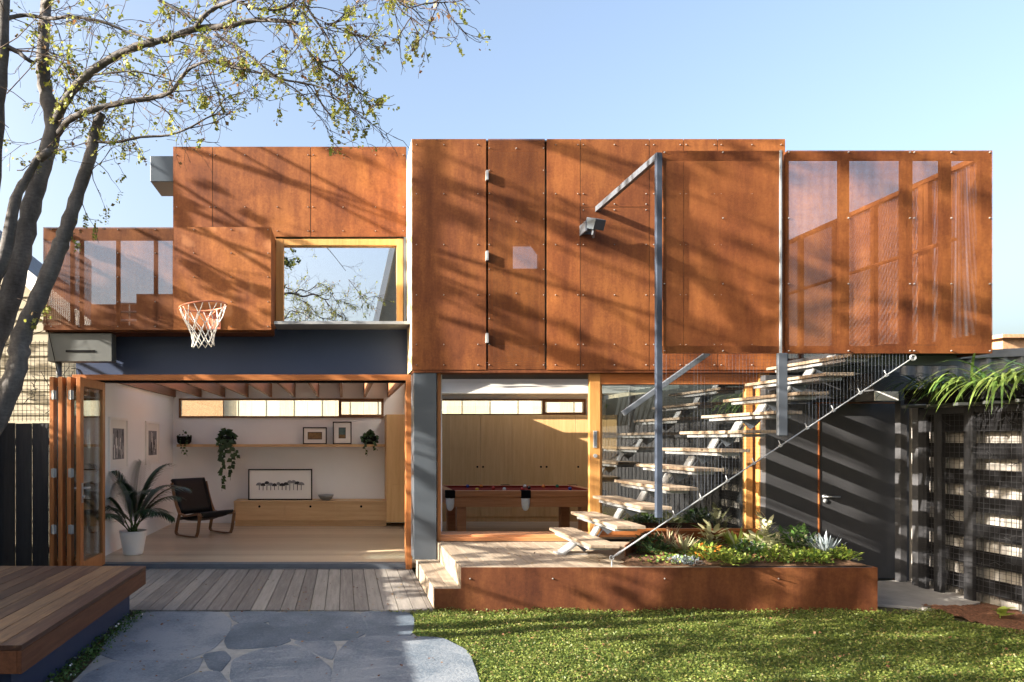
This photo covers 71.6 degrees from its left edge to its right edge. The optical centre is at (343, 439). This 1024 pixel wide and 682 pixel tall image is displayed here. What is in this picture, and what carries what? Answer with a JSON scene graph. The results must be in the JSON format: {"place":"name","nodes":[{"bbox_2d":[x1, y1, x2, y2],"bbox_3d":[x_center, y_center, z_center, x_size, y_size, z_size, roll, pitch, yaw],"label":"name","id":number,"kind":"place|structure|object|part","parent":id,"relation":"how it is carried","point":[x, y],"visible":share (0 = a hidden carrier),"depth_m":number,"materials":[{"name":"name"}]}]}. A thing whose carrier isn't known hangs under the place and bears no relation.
{"place":"outdoors","nodes":[
{"label":"outdoors","id":0,"kind":"place"},
{"bbox_2d":[73,611,479,681],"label":"stone path","id":1,"kind":"structure","parent":0,"point":[174,637],"depth_m":5.36,"materials":[{"name":"grey stone"}]},
{"bbox_2d":[15,544,989,681],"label":"ground","id":2,"kind":"structure","parent":0,"point":[961,618],"depth_m":6.42,"materials":[{"name":"soil"}]},
{"bbox_2d":[0,423,49,565],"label":"fence","id":3,"kind":"structure","parent":2,"relation":"on","point":[31,441],"depth_m":8.95,"materials":[{"name":"black wood"}]},
{"bbox_2d":[0,230,88,543],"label":"weatherboard cottage","id":4,"kind":"structure","parent":2,"relation":"on","point":[35,266],"depth_m":11.02,"materials":[{"name":"wood"}]},
{"bbox_2d":[0,566,145,681],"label":"bench","id":5,"kind":"object","parent":2,"relation":"on","point":[52,618],"visible":1,"depth_m":5.19,"materials":[{"name":"brown wood"}]},
{"bbox_2d":[43,610,152,681],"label":"weeds","id":6,"kind":"object","parent":2,"relation":"on","point":[65,671],"visible":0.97,"depth_m":5.27,"materials":[{"name":"green plant"}]},
{"bbox_2d":[182,401,223,415],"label":"brick wall","id":7,"kind":"structure","parent":2,"relation":"on","point":[202,408],"depth_m":20.40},
{"bbox_2d":[0,0,490,434],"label":"garden tree","id":8,"kind":"object","parent":2,"relation":"on","point":[18,237],"visible":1,"depth_m":4.79,"materials":[{"name":"green plant"}]},
{"bbox_2d":[146,568,405,571],"bbox_3d":[-1.300,1.676,8.700,4.200,0.088,0.080,0,0,0],"label":"threshold step","id":9,"kind":"object","parent":2,"relation":"on","point":[277,568],"visible":0.14,"depth_m":8.67,"materials":[{"name":"grey metal"}]},
{"bbox_2d":[130,569,432,613],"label":"timber deck","id":10,"kind":"structure","parent":2,"relation":"on","point":[215,590],"depth_m":7.39,"materials":[{"name":"grey wood"}]},
{"bbox_2d":[224,393,643,415],"bbox_3d":[5.200,0.127,20.538,17.600,3.106,0.075,0,0,0],"label":"paling fence","id":11,"kind":"object","parent":2,"relation":"on","point":[281,408],"visible":0.02,"depth_m":20.50,"materials":[{"name":"white wood"}]},
{"bbox_2d":[43,139,991,569],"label":"house","id":12,"kind":"structure","parent":2,"relation":"on","point":[401,283],"depth_m":8.28,"materials":[{"name":"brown wood"}]},
{"bbox_2d":[0,322,79,420],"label":"wire trellis","id":13,"kind":"object","parent":12,"relation":"attached to","point":[39,385],"visible":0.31,"depth_m":8.80,"materials":[{"name":"metal"}]},
{"bbox_2d":[50,377,57,565],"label":"folding door","id":14,"kind":"structure","parent":12,"relation":"in","point":[53,380],"depth_m":7.88,"materials":[{"name":"brown wood"}]},
{"bbox_2d":[58,377,66,565],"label":"folding door","id":15,"kind":"structure","parent":12,"relation":"in","point":[62,381],"depth_m":7.89,"materials":[{"name":"brown wood"}]},
{"bbox_2d":[67,377,75,565],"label":"folding door","id":16,"kind":"structure","parent":12,"relation":"in","point":[71,381],"depth_m":7.90,"materials":[{"name":"brown wood"}]},
{"bbox_2d":[74,377,104,565],"bbox_3d":[-3.055,0.425,8.290,0.158,2.309,0.820,0,0,0],"label":"folding door","id":17,"kind":"structure","parent":12,"relation":"in","point":[90,394],"depth_m":8.27,"materials":[{"name":"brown wood"}]},
{"bbox_2d":[108,417,127,470],"bbox_3d":[-3.236,0.055,9.800,0.025,0.750,0.800,0,0,0],"label":"framed picture","id":18,"kind":"object","parent":12,"relation":"attached to","point":[117,443],"visible":1,"depth_m":9.76,"materials":[{"name":"beige paper"}]},
{"bbox_2d":[105,459,192,555],"bbox_3d":[-2.909,0.923,9.409,1.642,1.314,1.327,0,0,0],"label":"potted palm","id":19,"kind":"object","parent":12,"relation":"on","point":[132,538],"visible":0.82,"depth_m":9.37,"materials":[{"name":"plant"}]},
{"bbox_2d":[145,421,159,464],"bbox_3d":[-3.236,0.050,11.550,0.025,0.720,0.800,0,0,0],"label":"framed picture","id":20,"kind":"object","parent":12,"relation":"attached to","point":[152,442],"visible":1,"depth_m":11.54,"materials":[{"name":"beige paper"}]},
{"bbox_2d":[170,477,235,537],"bbox_3d":[-2.363,1.111,11.386,0.879,0.923,0.740,0,0,42],"label":"lounge chair","id":21,"kind":"object","parent":12,"relation":"on","point":[197,502],"visible":0.97,"depth_m":11.43,"materials":[{"name":"black leather"}]},
{"bbox_2d":[179,300,226,347],"bbox_3d":[-1.605,-1.305,7.923,0.542,0.506,0.830,0,0,0],"label":"basketball hoop","id":22,"kind":"object","parent":12,"relation":"attached to","point":[213,320],"visible":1,"depth_m":7.77,"materials":[{"name":"fabric"}]},
{"bbox_2d":[177,444,384,446],"bbox_3d":[-1.173,0.103,12.839,3.869,0.048,0.318,0,0,0],"label":"shelf","id":23,"kind":"object","parent":12,"relation":"attached to","point":[286,445],"depth_m":12.68,"materials":[{"name":"beige wood"}]},
{"bbox_2d":[176,430,191,454],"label":"trailing plant","id":24,"kind":"object","parent":23,"relation":"on","point":[187,439],"visible":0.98,"depth_m":12.70,"materials":[{"name":"green plant"}]},
{"bbox_2d":[215,428,239,489],"bbox_3d":[-2.164,0.359,12.801,0.491,1.182,0.388,0,0,0],"label":"trailing plant","id":25,"kind":"object","parent":23,"relation":"on","point":[227,441],"visible":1,"depth_m":12.65,"materials":[{"name":"green plant"}]},
{"bbox_2d":[303,427,326,443],"bbox_3d":[-0.547,-0.081,12.848,0.450,0.320,0.025,0,0,0],"label":"framed picture","id":26,"kind":"object","parent":23,"relation":"on","point":[314,435],"visible":0.87,"depth_m":12.85,"materials":[{"name":"paper"}]},
{"bbox_2d":[333,422,351,443],"bbox_3d":[-0.032,-0.133,12.848,0.354,0.425,0.025,0,0,0],"label":"framed picture","id":27,"kind":"object","parent":23,"relation":"on","point":[342,432],"visible":0.87,"depth_m":12.85,"materials":[{"name":"paper"}]},
{"bbox_2d":[360,429,378,454],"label":"trailing plant","id":28,"kind":"object","parent":23,"relation":"on","point":[368,437],"visible":0.99,"depth_m":12.71,"materials":[{"name":"green plant"}]},
{"bbox_2d":[179,399,383,417],"bbox_3d":[-1.190,-0.605,13.015,3.892,0.366,0.090,0,0,0],"label":"strip window","id":29,"kind":"structure","parent":12,"relation":"in","point":[381,415],"depth_m":12.97,"materials":[{"name":"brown wood"}]},
{"bbox_2d":[234,499,385,525],"bbox_3d":[-0.617,1.349,12.739,2.797,0.463,0.502,0,0,0],"label":"cabinet","id":30,"kind":"object","parent":12,"relation":"on","point":[345,512],"visible":0.98,"depth_m":12.50,"materials":[{"name":"beige wood"}]},
{"bbox_2d":[248,469,311,499],"bbox_3d":[-1.185,0.829,12.707,1.192,0.577,0.025,0,0,0],"label":"mushroom print","id":31,"kind":"object","parent":30,"relation":"on","point":[279,484],"visible":1,"depth_m":12.71,"materials":[{"name":"paper"}]},
{"bbox_2d":[318,494,333,499],"bbox_3d":[-0.332,1.065,12.660,0.300,0.105,0.300,0,0,0],"label":"bowl","id":32,"kind":"object","parent":30,"relation":"on","point":[325,496],"visible":1,"depth_m":12.56,"materials":[{"name":"grey ceramic"}]},
{"bbox_2d":[274,237,409,329],"bbox_3d":[-0.030,-2.023,8.685,1.707,1.202,0.630,0,0,0],"label":"window","id":33,"kind":"structure","parent":12,"relation":"in","point":[322,284],"depth_m":8.93,"materials":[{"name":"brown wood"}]},
{"bbox_2d":[385,414,404,521],"bbox_3d":[0.962,0.517,12.695,0.373,1.965,0.590,0,0,0],"label":"tall cabinet","id":34,"kind":"object","parent":12,"relation":"on","point":[395,465],"visible":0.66,"depth_m":12.40,"materials":[{"name":"beige wood"}]},
{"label":"door","id":35,"kind":"part","parent":34,"relation":"part of","materials":[{"name":"beige wood"}]},
{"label":"door","id":36,"kind":"part","parent":34,"relation":"part of","materials":[{"name":"beige wood"}]},
{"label":"door","id":37,"kind":"part","parent":34,"relation":"part of","materials":[{"name":"brown wood"}]},
{"bbox_2d":[442,399,585,414],"bbox_3d":[3.091,-0.661,13.815,3.582,0.333,0.090,0,0,0],"label":"strip window","id":38,"kind":"structure","parent":12,"relation":"in","point":[543,401],"depth_m":13.77,"materials":[{"name":"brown wood"}]},
{"bbox_2d":[485,139,544,368],"bbox_3d":[2.057,-2.234,8.205,0.715,2.768,0.110,0,0,0],"label":"shutter door","id":39,"kind":"structure","parent":12,"relation":"in","point":[497,150],"depth_m":8.20,"materials":[{"name":"brown metal"}]},
{"bbox_2d":[442,484,606,530],"bbox_3d":[2.866,1.186,11.450,2.530,0.788,1.453,0,0,0],"label":"pool table","id":40,"kind":"object","parent":12,"relation":"on","point":[457,500],"visible":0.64,"depth_m":10.80,"materials":[{"name":"brown wood"}]},
{"bbox_2d":[580,217,605,237],"bbox_3d":[2.911,-2.490,8.040,0.176,0.246,0.349,0,0,-15],"label":"floodlight","id":41,"kind":"object","parent":12,"relation":"attached to","point":[588,225],"visible":1,"depth_m":7.96,"materials":[{"name":"grey metal"}]},
{"bbox_2d":[588,373,756,534],"bbox_3d":[3.997,0.177,8.319,2.039,1.966,0.122,0,0,0],"label":"sliding door","id":42,"kind":"structure","parent":12,"relation":"in","point":[595,380],"depth_m":8.28,"materials":[{"name":"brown wood"}]},
{"bbox_2d":[64,546,1007,676],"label":"fallen leaves","id":43,"kind":"object","parent":2,"relation":"on","point":[814,632],"visible":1,"depth_m":5.70,"materials":[{"name":"brown plant"}]},
{"bbox_2d":[416,531,877,613],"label":"raised deck","id":44,"kind":"structure","parent":2,"relation":"on","point":[489,575],"depth_m":6.60,"materials":[{"name":"brown metal"}]},
{"bbox_2d":[629,531,672,553],"bbox_3d":[3.236,1.084,7.200,0.494,0.237,0.474,0,0,0],"label":"leafy shrub","id":45,"kind":"object","parent":44,"relation":"on","point":[651,545],"visible":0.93,"depth_m":7.18,"materials":[{"name":"green plant"}]},
{"bbox_2d":[646,525,691,545],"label":"spiky plant","id":46,"kind":"object","parent":44,"relation":"on","point":[669,537],"visible":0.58,"depth_m":7.61,"materials":[{"name":"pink plant"}]},
{"bbox_2d":[667,533,699,551],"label":"spiky plant","id":47,"kind":"object","parent":44,"relation":"on","point":[684,546],"visible":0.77,"depth_m":7.31,"materials":[{"name":"beige plant"}]},
{"bbox_2d":[667,554,704,564],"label":"ground cover plant","id":48,"kind":"object","parent":44,"relation":"on","point":[683,560],"visible":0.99,"depth_m":6.59,"materials":[{"name":"grey plant"}]},
{"bbox_2d":[683,537,718,550],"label":"leafy shrub","id":49,"kind":"object","parent":44,"relation":"on","point":[703,540],"visible":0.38,"depth_m":7.37,"materials":[{"name":"green plant"}]},
{"bbox_2d":[685,541,732,561],"bbox_3d":[3.619,1.103,6.804,0.437,0.198,0.445,0,0,0],"label":"flowering herb","id":50,"kind":"object","parent":44,"relation":"on","point":[703,548],"visible":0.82,"depth_m":6.81,"materials":[{"name":"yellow plant"}]},
{"bbox_2d":[692,519,728,542],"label":"variegated plant","id":51,"kind":"object","parent":44,"relation":"on","point":[709,534],"visible":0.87,"depth_m":7.84,"materials":[{"name":"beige plant"}]},
{"bbox_2d":[702,547,751,565],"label":"leafy herb","id":52,"kind":"object","parent":44,"relation":"on","point":[730,557],"visible":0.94,"depth_m":6.62,"materials":[{"name":"green plant"}]},
{"bbox_2d":[549,150,916,565],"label":"staircase","id":53,"kind":"structure","parent":44,"relation":"on","point":[782,383],"depth_m":6.81,"materials":[{"name":"grey metal"}]},
{"bbox_2d":[629,539,844,563],"bbox_3d":[3.985,1.182,7.306,2.289,0.080,1.319,0,0,0],"label":"ground cover","id":54,"kind":"object","parent":44,"relation":"on","point":[668,553],"visible":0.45,"depth_m":6.90,"materials":[{"name":"green plant"}]},
{"bbox_2d":[722,527,754,544],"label":"spiky plant","id":55,"kind":"object","parent":44,"relation":"on","point":[730,538],"visible":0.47,"depth_m":7.58,"materials":[{"name":"green plant"}]},
{"bbox_2d":[727,538,770,554],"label":"leafy shrub","id":56,"kind":"object","parent":44,"relation":"on","point":[753,547],"visible":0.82,"depth_m":7.10,"materials":[{"name":"green plant"}]},
{"bbox_2d":[752,510,776,539],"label":"variegated plant","id":57,"kind":"object","parent":44,"relation":"on","point":[765,526],"visible":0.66,"depth_m":7.87,"materials":[{"name":"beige plant"}]},
{"bbox_2d":[742,530,787,550],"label":"variegated plant","id":58,"kind":"object","parent":44,"relation":"on","point":[758,535],"visible":0.68,"depth_m":7.32,"materials":[{"name":"green plant"}]},
{"bbox_2d":[757,542,805,561],"bbox_3d":[4.356,1.114,6.797,0.442,0.179,0.457,0,0,0],"label":"leafy herb","id":59,"kind":"object","parent":44,"relation":"on","point":[795,553],"visible":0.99,"depth_m":6.78,"materials":[{"name":"green plant"}]},
{"bbox_2d":[768,523,823,550],"bbox_3d":[4.854,1.041,7.359,0.584,0.322,0.568,0,0,0],"label":"leafy shrub","id":60,"kind":"object","parent":44,"relation":"on","point":[792,534],"visible":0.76,"depth_m":7.34,"materials":[{"name":"green plant"}]},
{"bbox_2d":[797,545,833,561],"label":"leafy herb","id":61,"kind":"object","parent":44,"relation":"on","point":[815,553],"visible":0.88,"depth_m":6.75,"materials":[{"name":"green plant"}]},
{"bbox_2d":[805,530,846,552],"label":"silver succulent","id":62,"kind":"object","parent":44,"relation":"on","point":[826,545],"visible":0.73,"depth_m":7.07,"materials":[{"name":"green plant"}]},
{"bbox_2d":[825,543,862,560],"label":"leafy herb","id":63,"kind":"object","parent":44,"relation":"on","point":[837,551],"visible":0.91,"depth_m":6.84,"materials":[{"name":"green plant"}]},
{"bbox_2d":[760,372,914,580],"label":"garden wall","id":64,"kind":"structure","parent":2,"relation":"on","point":[833,474],"depth_m":8.15,"materials":[{"name":"black paint"}]},
{"bbox_2d":[820,404,894,577],"bbox_3d":[6.152,0.609,8.134,0.947,2.082,0.112,0,0,0],"label":"door","id":65,"kind":"structure","parent":64,"relation":"in","point":[857,441],"depth_m":8.15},
{"bbox_2d":[679,348,1023,404],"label":"corrugated fence","id":66,"kind":"object","parent":2,"relation":"on","point":[1012,354],"visible":0.03,"depth_m":9.50,"materials":[{"name":"grey metal"}]},
{"bbox_2d":[909,403,1021,610],"bbox_3d":[6.636,0.662,6.308,0.028,2.076,3.416,0,0,0],"label":"paling fence","id":67,"kind":"object","parent":2,"relation":"on","point":[997,465],"visible":0.09,"depth_m":7.06,"materials":[{"name":"beige wood"}]},
{"bbox_2d":[922,603,1023,634],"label":"mulch bed","id":68,"kind":"object","parent":2,"relation":"on","point":[985,614],"visible":0.66,"depth_m":6.41,"materials":[{"name":"brown soil"}]},
{"bbox_2d":[991,606,1014,617],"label":"broadleaf seedling","id":69,"kind":"object","parent":68,"relation":"on","point":[1002,611],"visible":0.94,"depth_m":6.29,"materials":[{"name":"green plant"}]},
{"bbox_2d":[992,334,1023,348],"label":"outbuilding","id":70,"kind":"structure","parent":2,"relation":"on","point":[1004,341],"depth_m":11.60,"materials":[{"name":"beige brick"}]},
{"bbox_2d":[0,0,1023,413],"label":"sky","id":71,"kind":"structure","parent":0,"point":[815,75],"materials":[{"name":"blue"}]},
{"bbox_2d":[442,415,617,521],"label":"storage wall","id":72,"kind":"structure","parent":0,"point":[515,449],"depth_m":13.20,"materials":[{"name":"beige wood"}]},
{"bbox_2d":[442,415,448,448],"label":"door","id":73,"kind":"structure","parent":72,"relation":"in","point":[445,418],"depth_m":13.20,"materials":[{"name":"brown wood"}]},
{"bbox_2d":[442,449,448,516],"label":"door","id":74,"kind":"structure","parent":72,"relation":"in","point":[445,452],"depth_m":13.20,"materials":[{"name":"beige wood"}]},
{"bbox_2d":[449,415,479,448],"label":"door","id":75,"kind":"structure","parent":72,"relation":"in","point":[464,430],"depth_m":13.20,"materials":[{"name":"brown wood"}]},
{"bbox_2d":[449,449,479,516],"bbox_3d":[2.339,0.828,13.207,0.596,1.304,0.023,0,0,0],"label":"door","id":76,"kind":"structure","parent":72,"relation":"in","point":[464,464],"depth_m":13.20,"materials":[{"name":"beige wood"}]},
{"bbox_2d":[480,415,511,448],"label":"door","id":77,"kind":"structure","parent":72,"relation":"in","point":[495,430],"depth_m":13.20,"materials":[{"name":"brown wood"}]},
{"bbox_2d":[480,449,511,516],"bbox_3d":[2.945,0.828,13.207,0.605,1.304,0.023,0,0,0],"label":"door","id":78,"kind":"structure","parent":72,"relation":"in","point":[495,464],"depth_m":13.20,"materials":[{"name":"beige wood"}]},
{"bbox_2d":[512,415,543,448],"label":"door","id":79,"kind":"structure","parent":72,"relation":"in","point":[527,430],"depth_m":13.20,"materials":[{"name":"brown wood"}]},
{"bbox_2d":[512,449,543,516],"bbox_3d":[3.560,0.828,13.207,0.613,1.304,0.023,0,0,0],"label":"door","id":80,"kind":"structure","parent":72,"relation":"in","point":[527,464],"depth_m":13.20,"materials":[{"name":"beige wood"}]},
{"bbox_2d":[544,415,574,448],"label":"door","id":81,"kind":"structure","parent":72,"relation":"in","point":[559,430],"depth_m":13.20,"materials":[{"name":"brown wood"}]},
{"bbox_2d":[544,449,574,516],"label":"door","id":82,"kind":"structure","parent":72,"relation":"in","point":[559,464],"depth_m":13.20,"materials":[{"name":"beige wood"}]},
{"bbox_2d":[575,415,606,448],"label":"door","id":83,"kind":"structure","parent":72,"relation":"in","point":[581,421],"depth_m":13.20,"materials":[{"name":"beige wood"}]},
{"bbox_2d":[575,449,606,516],"bbox_3d":[4.781,0.828,13.207,0.596,1.304,0.023,0,0,0],"label":"door","id":84,"kind":"structure","parent":72,"relation":"in","point":[581,455],"depth_m":13.20,"materials":[{"name":"beige wood"}]},
{"bbox_2d":[607,415,617,448],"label":"door","id":85,"kind":"structure","parent":72,"relation":"in","point":[612,430],"depth_m":13.20,"materials":[{"name":"beige wood"}]},
{"bbox_2d":[607,449,617,515],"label":"door","id":86,"kind":"structure","parent":72,"relation":"in","point":[612,470],"depth_m":13.20,"materials":[{"name":"beige wood"}]},
{"bbox_2d":[381,607,1023,681],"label":"lawn","id":87,"kind":"structure","parent":0,"point":[672,670],"depth_m":5.43,"materials":[{"name":"green plant"}]},
{"bbox_2d":[878,580,979,610],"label":"concrete path","id":88,"kind":"structure","parent":0,"point":[897,594],"depth_m":7.16,"materials":[{"name":"grey concrete"}]},
{"bbox_2d":[895,400,923,585],"bbox_3d":[6.522,0.617,7.875,0.085,2.166,0.310,0,0,0],"label":"fence post","id":89,"kind":"object","parent":88,"relation":"on","point":[900,496],"visible":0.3,"depth_m":7.95,"materials":[{"name":"black wood"}]},
{"bbox_2d":[902,381,1023,613],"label":"slat trellis","id":90,"kind":"object","parent":88,"relation":"on","point":[976,450],"visible":0.8,"depth_m":7.07,"materials":[{"name":"grey wood"}]},
{"bbox_2d":[874,370,976,402],"bbox_3d":[6.303,-0.571,7.307,0.981,0.424,1.013,0,0,-17],"label":"strappy plant","id":91,"kind":"object","parent":90,"relation":"on","point":[940,384],"visible":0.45,"depth_m":7.17,"materials":[{"name":"green plant"}]},
{"bbox_2d":[894,353,1021,414],"bbox_3d":[6.276,-0.546,6.846,1.173,0.546,1.298,0,0,0],"label":"strappy plant","id":92,"kind":"object","parent":90,"relation":"on","point":[947,380],"visible":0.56,"depth_m":6.77,"materials":[{"name":"green plant"}]},
{"bbox_2d":[910,360,1023,418],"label":"strappy plant","id":93,"kind":"object","parent":90,"relation":"on","point":[994,384],"visible":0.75,"depth_m":6.35,"materials":[{"name":"green plant"}]},
{"bbox_2d":[916,408,1023,606],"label":"wire mesh","id":94,"kind":"object","parent":90,"relation":"attached to","point":[989,464],"visible":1,"depth_m":6.90,"materials":[{"name":"black metal"}]},
{"bbox_2d":[959,357,1023,408],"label":"strappy plant","id":95,"kind":"object","parent":90,"relation":"on","point":[1011,376],"visible":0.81,"depth_m":6.05,"materials":[{"name":"green plant"}]}
]}

